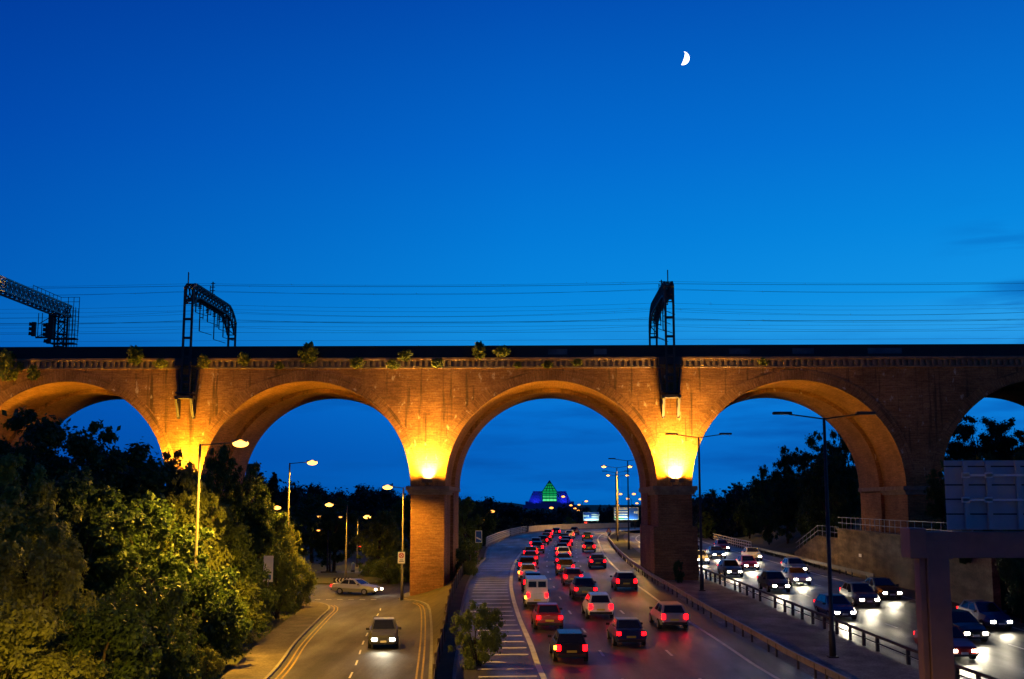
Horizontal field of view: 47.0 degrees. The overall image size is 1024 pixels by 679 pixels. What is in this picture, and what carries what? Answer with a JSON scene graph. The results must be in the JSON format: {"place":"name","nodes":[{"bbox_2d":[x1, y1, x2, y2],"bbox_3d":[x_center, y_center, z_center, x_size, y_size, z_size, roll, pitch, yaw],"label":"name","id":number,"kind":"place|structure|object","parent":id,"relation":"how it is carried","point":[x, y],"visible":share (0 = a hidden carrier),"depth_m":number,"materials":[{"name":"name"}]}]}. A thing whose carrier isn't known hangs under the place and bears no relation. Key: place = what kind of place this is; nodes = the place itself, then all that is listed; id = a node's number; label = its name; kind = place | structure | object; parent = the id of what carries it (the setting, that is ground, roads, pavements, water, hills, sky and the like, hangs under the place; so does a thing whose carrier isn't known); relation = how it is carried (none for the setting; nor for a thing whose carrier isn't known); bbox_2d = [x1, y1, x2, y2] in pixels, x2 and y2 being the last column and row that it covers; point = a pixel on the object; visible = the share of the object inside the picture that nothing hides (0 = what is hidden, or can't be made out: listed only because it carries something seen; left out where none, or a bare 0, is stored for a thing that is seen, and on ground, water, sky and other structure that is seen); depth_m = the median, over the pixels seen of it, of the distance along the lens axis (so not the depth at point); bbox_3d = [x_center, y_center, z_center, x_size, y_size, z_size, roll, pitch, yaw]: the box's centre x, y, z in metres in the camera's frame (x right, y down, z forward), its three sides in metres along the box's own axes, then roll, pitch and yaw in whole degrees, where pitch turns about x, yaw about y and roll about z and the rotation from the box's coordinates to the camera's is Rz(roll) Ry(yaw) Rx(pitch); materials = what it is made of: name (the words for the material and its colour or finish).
{"place":"outdoors","nodes":[
{"label":"outdoors","id":0,"kind":"place"},
{"bbox_2d":[269,571,429,678],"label":"slip road","id":1,"kind":"structure","parent":0,"point":[334,646],"depth_m":72.09,"materials":[{"name":"asphalt"}]},
{"bbox_2d":[275,603,425,678],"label":"double yellow line","id":2,"kind":"object","parent":1,"relation":"on","point":[333,614],"visible":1,"depth_m":70.03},
{"bbox_2d":[301,573,409,583],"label":"roundabout island","id":3,"kind":"structure","parent":1,"relation":"on","point":[325,578],"depth_m":128.20,"materials":[{"name":"green plant"}]},
{"bbox_2d":[330,578,382,594],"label":"car","id":4,"kind":"object","parent":1,"relation":"on","point":[362,586],"visible":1,"depth_m":110.22,"materials":[{"name":"grey paint"}]},
{"bbox_2d":[366,617,400,647],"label":"car","id":5,"kind":"object","parent":1,"relation":"on","point":[383,631],"visible":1,"depth_m":69.19,"materials":[{"name":"grey paint"}]},
{"bbox_2d":[299,552,406,570],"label":"verge","id":6,"kind":"structure","parent":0,"point":[340,566],"depth_m":164.74,"materials":[{"name":"green plant"}]},
{"bbox_2d":[404,565,459,678],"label":"bank","id":7,"kind":"structure","parent":0,"point":[436,600],"depth_m":96.18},
{"bbox_2d":[433,549,479,678],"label":"timber fence","id":8,"kind":"object","parent":7,"relation":"on","point":[443,630],"visible":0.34,"depth_m":68.84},
{"bbox_2d":[0,0,1023,504],"label":"sky","id":9,"kind":"structure","parent":0,"point":[431,148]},
{"bbox_2d":[62,495,1023,678],"bbox_3d":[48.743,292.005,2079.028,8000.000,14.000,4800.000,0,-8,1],"label":"ground","id":10,"kind":"structure","parent":0,"point":[231,663],"depth_m":100.30,"materials":[{"name":"concrete"}]},
{"bbox_2d":[0,449,58,598],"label":"tree","id":11,"kind":"object","parent":10,"relation":"on","point":[15,532],"visible":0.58,"depth_m":52.07,"materials":[{"name":"green plant"}]},
{"bbox_2d":[0,587,72,678],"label":"shrub","id":12,"kind":"object","parent":10,"relation":"on","point":[31,629],"visible":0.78,"depth_m":42.48,"materials":[{"name":"green plant"}]},
{"bbox_2d":[0,463,86,615],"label":"tree","id":13,"kind":"object","parent":10,"relation":"on","point":[42,501],"visible":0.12,"depth_m":55.73,"materials":[{"name":"green plant"}]},
{"bbox_2d":[0,623,96,678],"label":"shrub","id":14,"kind":"object","parent":10,"relation":"on","point":[62,637],"visible":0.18,"depth_m":44.59,"materials":[{"name":"green plant"}]},
{"bbox_2d":[0,514,104,667],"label":"tree","id":15,"kind":"object","parent":10,"relation":"on","point":[48,572],"visible":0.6,"depth_m":48.04,"materials":[{"name":"green plant"}]},
{"bbox_2d":[0,406,105,609],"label":"tree","id":16,"kind":"object","parent":10,"relation":"on","point":[46,433],"visible":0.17,"depth_m":65.89,"materials":[{"name":"green plant"}]},
{"bbox_2d":[12,644,110,678],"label":"shrub","id":17,"kind":"object","parent":10,"relation":"on","point":[85,668],"visible":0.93,"depth_m":42.38,"materials":[{"name":"green plant"}]},
{"bbox_2d":[9,422,141,511],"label":"tree","id":18,"kind":"object","parent":10,"relation":"on","point":[46,457],"visible":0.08,"depth_m":74.10,"materials":[{"name":"green plant"}]},
{"bbox_2d":[28,465,153,667],"bbox_3d":[-21.717,11.677,59.687,7.236,10.601,6.884,-6,-10,39],"label":"tree","id":19,"kind":"object","parent":10,"relation":"on","point":[99,529],"visible":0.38,"depth_m":58.72,"materials":[{"name":"green plant"}]},
{"bbox_2d":[22,419,181,584],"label":"tree","id":20,"kind":"object","parent":10,"relation":"on","point":[150,479],"visible":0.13,"depth_m":71.91,"materials":[{"name":"green plant"}]},
{"bbox_2d":[57,595,169,678],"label":"shrub","id":21,"kind":"object","parent":10,"relation":"on","point":[129,632],"visible":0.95,"depth_m":44.99,"materials":[{"name":"green plant"}]},
{"bbox_2d":[69,485,214,654],"bbox_3d":[-19.846,12.448,61.574,8.826,9.590,8.683,7,-10,-41],"label":"tree","id":22,"kind":"object","parent":10,"relation":"on","point":[158,515],"visible":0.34,"depth_m":61.23,"materials":[{"name":"green plant"}]},
{"bbox_2d":[88,575,206,678],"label":"shrub","id":23,"kind":"object","parent":10,"relation":"on","point":[147,595],"visible":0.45,"depth_m":50.47,"materials":[{"name":"green plant"}]},
{"bbox_2d":[106,443,204,585],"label":"tree","id":24,"kind":"object","parent":10,"relation":"on","point":[177,454],"visible":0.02,"depth_m":79.00,"materials":[{"name":"green plant"}]},
{"bbox_2d":[156,598,206,678],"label":"shrub","id":25,"kind":"object","parent":10,"relation":"on","point":[183,623],"visible":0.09,"depth_m":54.46,"materials":[{"name":"green plant"}]},
{"bbox_2d":[152,455,234,617],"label":"tree","id":26,"kind":"object","parent":10,"relation":"on","point":[185,503],"visible":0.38,"depth_m":69.73,"materials":[{"name":"green plant"}]},
{"bbox_2d":[159,563,253,671],"bbox_3d":[-16.587,14.438,60.754,6.559,5.935,6.318,1,-8,-8],"label":"shrub","id":27,"kind":"object","parent":10,"relation":"on","point":[218,616],"visible":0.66,"depth_m":60.35,"materials":[{"name":"green plant"}]},
{"bbox_2d":[193,644,225,678],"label":"shrub","id":28,"kind":"object","parent":10,"relation":"on","point":[215,668],"visible":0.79,"depth_m":56.19,"materials":[{"name":"green plant"}]},
{"bbox_2d":[185,588,252,661],"bbox_3d":[-15.744,15.268,62.829,4.143,4.525,3.912,-6,-10,36],"label":"shrub","id":29,"kind":"object","parent":10,"relation":"on","point":[239,651],"visible":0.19,"depth_m":62.55,"materials":[{"name":"green plant"}]},
{"bbox_2d":[192,440,248,639],"bbox_3d":[-15.493,11.184,62.430,2.750,11.717,0.495,0,-8,1],"label":"street lamp","id":30,"kind":"object","parent":10,"relation":"on","point":[240,443],"visible":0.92,"depth_m":62.90,"materials":[{"name":"metal"}]},
{"bbox_2d":[201,439,250,565],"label":"tree","id":31,"kind":"object","parent":10,"relation":"on","point":[221,471],"visible":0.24,"depth_m":90.74,"materials":[{"name":"green plant"}]},
{"bbox_2d":[207,496,254,590],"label":"tree","id":32,"kind":"object","parent":10,"relation":"on","point":[240,536],"visible":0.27,"depth_m":77.00,"materials":[{"name":"green plant"}]},
{"bbox_2d":[215,574,265,649],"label":"shrub","id":33,"kind":"object","parent":10,"relation":"on","point":[248,590],"visible":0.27,"depth_m":69.77,"materials":[{"name":"green plant"}]},
{"bbox_2d":[205,461,282,557],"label":"tree","id":34,"kind":"object","parent":10,"relation":"on","point":[253,486],"visible":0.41,"depth_m":94.25,"materials":[{"name":"green plant"}]},
{"bbox_2d":[237,549,279,637],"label":"shrub","id":35,"kind":"object","parent":10,"relation":"on","point":[267,596],"visible":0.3,"depth_m":77.63,"materials":[{"name":"green plant"}]},
{"bbox_2d":[245,494,292,587],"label":"tree","id":36,"kind":"object","parent":10,"relation":"on","point":[258,545],"visible":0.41,"depth_m":94.64,"materials":[{"name":"green plant"}]},
{"bbox_2d":[220,601,327,678],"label":"footway","id":37,"kind":"structure","parent":10,"relation":"on","point":[263,659],"depth_m":69.08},
{"bbox_2d":[250,542,302,618],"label":"shrub","id":38,"kind":"object","parent":10,"relation":"on","point":[285,583],"visible":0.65,"depth_m":88.83,"materials":[{"name":"green plant"}]},
{"bbox_2d":[273,551,318,611],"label":"shrub","id":39,"kind":"object","parent":10,"relation":"on","point":[307,582],"visible":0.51,"depth_m":95.50,"materials":[{"name":"green plant"}]},
{"bbox_2d":[284,493,345,562],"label":"tree","id":40,"kind":"object","parent":10,"relation":"on","point":[297,512],"visible":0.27,"depth_m":165.59,"materials":[{"name":"green plant"}]},
{"bbox_2d":[306,496,362,570],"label":"tree","id":41,"kind":"object","parent":10,"relation":"on","point":[336,540],"visible":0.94,"depth_m":147.82,"materials":[{"name":"green plant"}]},
{"bbox_2d":[255,471,462,525],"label":"wood","id":42,"kind":"object","parent":10,"relation":"on","point":[369,502],"visible":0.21,"depth_m":351.43,"materials":[{"name":"green plant"}]},
{"bbox_2d":[351,508,401,571],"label":"tree","id":43,"kind":"object","parent":10,"relation":"on","point":[375,549],"visible":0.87,"depth_m":133.40,"materials":[{"name":"green plant"}]},
{"bbox_2d":[369,556,407,583],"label":"shrub","id":44,"kind":"object","parent":10,"relation":"on","point":[389,573],"visible":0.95,"depth_m":124.66,"materials":[{"name":"green plant"}]},
{"bbox_2d":[370,497,410,564],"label":"tree","id":45,"kind":"object","parent":10,"relation":"on","point":[398,514],"visible":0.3,"depth_m":143.99,"materials":[{"name":"green plant"}]},
{"bbox_2d":[437,546,487,678],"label":"motorway verge","id":46,"kind":"structure","parent":10,"relation":"on","point":[445,667],"depth_m":67.39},
{"bbox_2d":[458,496,484,552],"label":"tree","id":47,"kind":"object","parent":10,"relation":"on","point":[468,529],"visible":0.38,"depth_m":148.12,"materials":[{"name":"green plant"}]},
{"bbox_2d":[448,598,508,669],"bbox_3d":[-1.664,14.470,57.606,2.986,3.624,2.821,1,-8,-9],"label":"sapling","id":48,"kind":"object","parent":10,"relation":"on","point":[473,656],"visible":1,"depth_m":57.21,"materials":[{"name":"green plant"}]},
{"bbox_2d":[469,502,500,545],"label":"tree","id":49,"kind":"object","parent":10,"relation":"on","point":[490,523],"visible":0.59,"depth_m":211.75,"materials":[{"name":"green plant"}]},
{"bbox_2d":[0,344,1023,595],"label":"railway viaduct","id":50,"kind":"object","parent":10,"relation":"on","point":[920,400],"visible":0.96,"depth_m":107.55,"materials":[{"name":"brick"}]},
{"bbox_2d":[0,348,24,381],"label":"plant","id":51,"kind":"object","parent":50,"relation":"on","point":[7,361],"visible":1,"depth_m":107.89,"materials":[{"name":"green plant"}]},
{"bbox_2d":[0,275,79,346],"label":"signal gantry","id":52,"kind":"object","parent":50,"relation":"on","point":[49,329],"visible":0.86,"depth_m":123.51,"materials":[{"name":"metal"}]},
{"bbox_2d":[174,272,236,418],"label":"catenary portal","id":53,"kind":"object","parent":50,"relation":"on","point":[208,304],"visible":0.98,"depth_m":108.67,"materials":[{"name":"metal"}]},
{"bbox_2d":[649,270,681,417],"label":"catenary portal","id":54,"kind":"object","parent":50,"relation":"on","point":[664,295],"visible":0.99,"depth_m":107.28,"materials":[{"name":"metal"}]},
{"bbox_2d":[523,480,576,508],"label":"pyramid tower","id":55,"kind":"structure","parent":10,"relation":"on","point":[548,496],"depth_m":891.52,"materials":[{"name":"glass"}]},
{"bbox_2d":[460,496,640,526],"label":"wood","id":56,"kind":"object","parent":10,"relation":"on","point":[608,516],"visible":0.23,"depth_m":409.93,"materials":[{"name":"green plant"}]},
{"bbox_2d":[456,528,1023,678],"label":"motorway","id":57,"kind":"structure","parent":10,"relation":"on","point":[695,652],"depth_m":70.55,"materials":[{"name":"asphalt"}]},
{"bbox_2d":[470,546,536,676],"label":"hatching","id":58,"kind":"object","parent":57,"relation":"on","point":[502,615],"visible":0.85,"depth_m":77.53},
{"bbox_2d":[521,575,548,606],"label":"van","id":59,"kind":"object","parent":57,"relation":"on","point":[536,590],"visible":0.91,"depth_m":81.42,"materials":[{"name":"grey paint"}]},
{"bbox_2d":[452,527,639,678],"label":"motorway kerb","id":60,"kind":"structure","parent":57,"relation":"on","point":[457,651],"depth_m":92.13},
{"bbox_2d":[530,602,562,628],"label":"car","id":61,"kind":"object","parent":57,"relation":"on","point":[547,614],"visible":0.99,"depth_m":70.35,"materials":[{"name":"red paint"}]},
{"bbox_2d":[548,629,587,660],"bbox_3d":[2.879,15.508,60.140,2.012,1.393,4.311,0,-6,-2],"label":"car","id":62,"kind":"object","parent":57,"relation":"on","point":[567,642],"visible":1,"depth_m":58.33,"materials":[{"name":"black paint"}]},
{"bbox_2d":[527,523,629,531],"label":"parapet wall","id":63,"kind":"structure","parent":57,"relation":"on","point":[569,526],"depth_m":283.92,"materials":[{"name":"concrete"}]},
{"bbox_2d":[568,576,597,598],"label":"car","id":64,"kind":"object","parent":57,"relation":"on","point":[582,586],"visible":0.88,"depth_m":86.96,"materials":[{"name":"black paint"}]},
{"bbox_2d":[581,592,613,618],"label":"car","id":65,"kind":"object","parent":57,"relation":"on","point":[596,603],"visible":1,"depth_m":75.35,"materials":[{"name":"grey paint"}]},
{"bbox_2d":[610,571,636,589],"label":"car","id":66,"kind":"object","parent":57,"relation":"on","point":[620,579],"visible":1,"depth_m":93.46,"materials":[{"name":"black paint"}]},
{"bbox_2d":[606,617,646,645],"bbox_3d":[6.318,16.085,65.241,2.055,1.378,4.239,0,-6,-2],"label":"car","id":67,"kind":"object","parent":57,"relation":"on","point":[625,629],"visible":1,"depth_m":63.81,"materials":[{"name":"blue paint"}]},
{"bbox_2d":[649,601,688,628],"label":"car","id":68,"kind":"object","parent":57,"relation":"on","point":[667,613],"visible":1,"depth_m":70.60,"materials":[{"name":"grey paint"}]},
{"bbox_2d":[609,533,918,678],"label":"median","id":69,"kind":"object","parent":57,"relation":"on","point":[811,642],"visible":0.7,"depth_m":67.97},
{"bbox_2d":[665,433,731,590],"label":"motorway lamp","id":70,"kind":"object","parent":69,"relation":"on","point":[701,552],"visible":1,"depth_m":94.31,"materials":[{"name":"metal"}]},
{"bbox_2d":[607,532,850,678],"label":"crash barrier","id":71,"kind":"object","parent":69,"relation":"on","point":[826,671],"visible":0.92,"depth_m":67.55,"materials":[{"name":"metal"}]},
{"bbox_2d":[772,411,875,657],"bbox_3d":[16.335,9.989,60.841,5.340,12.535,0.500,0,-8,1],"label":"motorway lamp","id":72,"kind":"object","parent":69,"relation":"on","point":[832,644],"visible":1,"depth_m":60.78,"materials":[{"name":"metal"}]},
{"bbox_2d":[900,528,1023,678],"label":"sign gantry","id":73,"kind":"object","parent":69,"relation":"on","point":[931,553],"visible":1,"depth_m":41.73,"materials":[{"name":"metal"}]},
{"bbox_2d":[944,460,1023,529],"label":"gantry sign","id":74,"kind":"object","parent":73,"relation":"attached to","point":[984,494],"visible":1,"depth_m":43.36,"materials":[{"name":"metal"}]},
{"bbox_2d":[509,528,1023,678],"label":"edge line","id":75,"kind":"object","parent":57,"relation":"on","point":[533,652],"visible":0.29,"depth_m":70.95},
{"bbox_2d":[757,571,790,591],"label":"car","id":76,"kind":"object","parent":57,"relation":"on","point":[770,580],"visible":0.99,"depth_m":92.80,"materials":[{"name":"black paint"}]},
{"bbox_2d":[781,567,811,584],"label":"car","id":77,"kind":"object","parent":57,"relation":"on","point":[797,574],"visible":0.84,"depth_m":99.39,"materials":[{"name":"grey paint"}]},
{"bbox_2d":[755,546,874,578],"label":"crash barrier","id":78,"kind":"object","parent":57,"relation":"on","point":[845,569],"visible":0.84,"depth_m":119.79,"materials":[{"name":"metal"}]},
{"bbox_2d":[814,593,856,619],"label":"car","id":79,"kind":"object","parent":57,"relation":"on","point":[843,606],"visible":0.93,"depth_m":75.86,"materials":[{"name":"blue paint"}]},
{"bbox_2d":[698,566,998,678],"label":"crash barrier","id":80,"kind":"object","parent":57,"relation":"on","point":[979,675],"visible":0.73,"depth_m":68.34,"materials":[{"name":"metal"}]},
{"bbox_2d":[839,582,880,606],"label":"car","id":81,"kind":"object","parent":57,"relation":"on","point":[860,592],"visible":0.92,"depth_m":82.97,"materials":[{"name":"grey paint"}]},
{"bbox_2d":[861,577,902,598],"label":"car","id":82,"kind":"object","parent":57,"relation":"on","point":[885,587],"visible":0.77,"depth_m":87.61,"materials":[{"name":"black paint"}]},
{"bbox_2d":[913,625,979,658],"bbox_3d":[22.356,15.523,60.700,2.079,1.464,4.592,0,-6,-3],"label":"car","id":83,"kind":"object","parent":57,"relation":"on","point":[964,646],"visible":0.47,"depth_m":58.81,"materials":[{"name":"red paint"}]},
{"bbox_2d":[952,608,988,641],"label":"car","id":84,"kind":"object","parent":57,"relation":"on","point":[966,623],"visible":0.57,"depth_m":65.45,"materials":[{"name":"black paint"}]},
{"bbox_2d":[957,600,1013,628],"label":"car","id":85,"kind":"object","parent":57,"relation":"on","point":[990,613],"visible":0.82,"depth_m":71.11,"materials":[{"name":"blue paint"}]},
{"bbox_2d":[692,464,860,547],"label":"wood","id":86,"kind":"object","parent":10,"relation":"on","point":[723,528],"visible":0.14,"depth_m":216.09,"materials":[{"name":"green plant"}]},
{"bbox_2d":[990,417,1023,459],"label":"tree","id":87,"kind":"object","parent":10,"relation":"on","point":[1007,443],"visible":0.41,"depth_m":127.73,"materials":[{"name":"green plant"}]},
{"bbox_2d":[724,506,1023,579],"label":"embankment","id":88,"kind":"structure","parent":0,"point":[779,544],"depth_m":163.75,"materials":[{"name":"green plant"}]},
{"bbox_2d":[720,482,750,535],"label":"tree","id":89,"kind":"object","parent":88,"relation":"on","point":[727,507],"visible":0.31,"depth_m":221.99,"materials":[{"name":"green plant"}]},
{"bbox_2d":[732,499,762,538],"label":"tree","id":90,"kind":"object","parent":88,"relation":"on","point":[742,515],"visible":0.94,"depth_m":192.46,"materials":[{"name":"green plant"}]},
{"bbox_2d":[748,464,773,528],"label":"tree","id":91,"kind":"object","parent":88,"relation":"on","point":[759,494],"visible":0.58,"depth_m":196.93,"materials":[{"name":"green plant"}]},
{"bbox_2d":[756,504,778,544],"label":"tree","id":92,"kind":"object","parent":88,"relation":"on","point":[766,532],"visible":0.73,"depth_m":168.76,"materials":[{"name":"green plant"}]},
{"bbox_2d":[765,473,804,543],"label":"tree","id":93,"kind":"object","parent":88,"relation":"on","point":[781,502],"visible":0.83,"depth_m":160.66,"materials":[{"name":"green plant"}]},
{"bbox_2d":[767,445,810,522],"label":"tree","id":94,"kind":"object","parent":88,"relation":"on","point":[786,463],"visible":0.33,"depth_m":173.80,"materials":[{"name":"green plant"}]},
{"bbox_2d":[795,490,821,544],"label":"tree","id":95,"kind":"object","parent":88,"relation":"on","point":[801,527],"visible":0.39,"depth_m":147.20,"materials":[{"name":"green plant"}]},
{"bbox_2d":[794,430,832,533],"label":"tree","id":96,"kind":"object","parent":88,"relation":"on","point":[804,457],"visible":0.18,"depth_m":158.43,"materials":[{"name":"green plant"}]},
{"bbox_2d":[794,451,860,535],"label":"tree","id":97,"kind":"object","parent":88,"relation":"on","point":[836,470],"visible":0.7,"depth_m":142.65,"materials":[{"name":"green plant"}]},
{"bbox_2d":[815,429,860,528],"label":"tree","id":98,"kind":"object","parent":88,"relation":"on","point":[856,507],"visible":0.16,"depth_m":147.38,"materials":[{"name":"green plant"}]},
{"bbox_2d":[829,479,850,527],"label":"tree","id":99,"kind":"object","parent":88,"relation":"on","point":[842,503],"visible":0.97,"depth_m":137.40,"materials":[{"name":"green plant"}]},
{"bbox_2d":[795,528,1001,609],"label":"retaining wall","id":100,"kind":"structure","parent":88,"relation":"on","point":[974,579],"depth_m":102.63,"materials":[{"name":"concrete"}]},
{"bbox_2d":[923,460,947,530],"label":"tree","id":101,"kind":"object","parent":88,"relation":"on","point":[936,490],"visible":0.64,"depth_m":95.10,"materials":[{"name":"green plant"}]},
{"bbox_2d":[946,414,1005,459],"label":"tree","id":102,"kind":"object","parent":88,"relation":"on","point":[965,432],"visible":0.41,"depth_m":132.23,"materials":[{"name":"green plant"}]},
{"bbox_2d":[992,530,1023,622],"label":"tree","id":103,"kind":"object","parent":88,"relation":"on","point":[1008,568],"visible":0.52,"depth_m":73.59,"materials":[{"name":"green plant"}]},
{"bbox_2d":[942,435,972,468],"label":"tree","id":104,"kind":"object","parent":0,"point":[954,447],"visible":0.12,"depth_m":129.29,"materials":[{"name":"green plant"}]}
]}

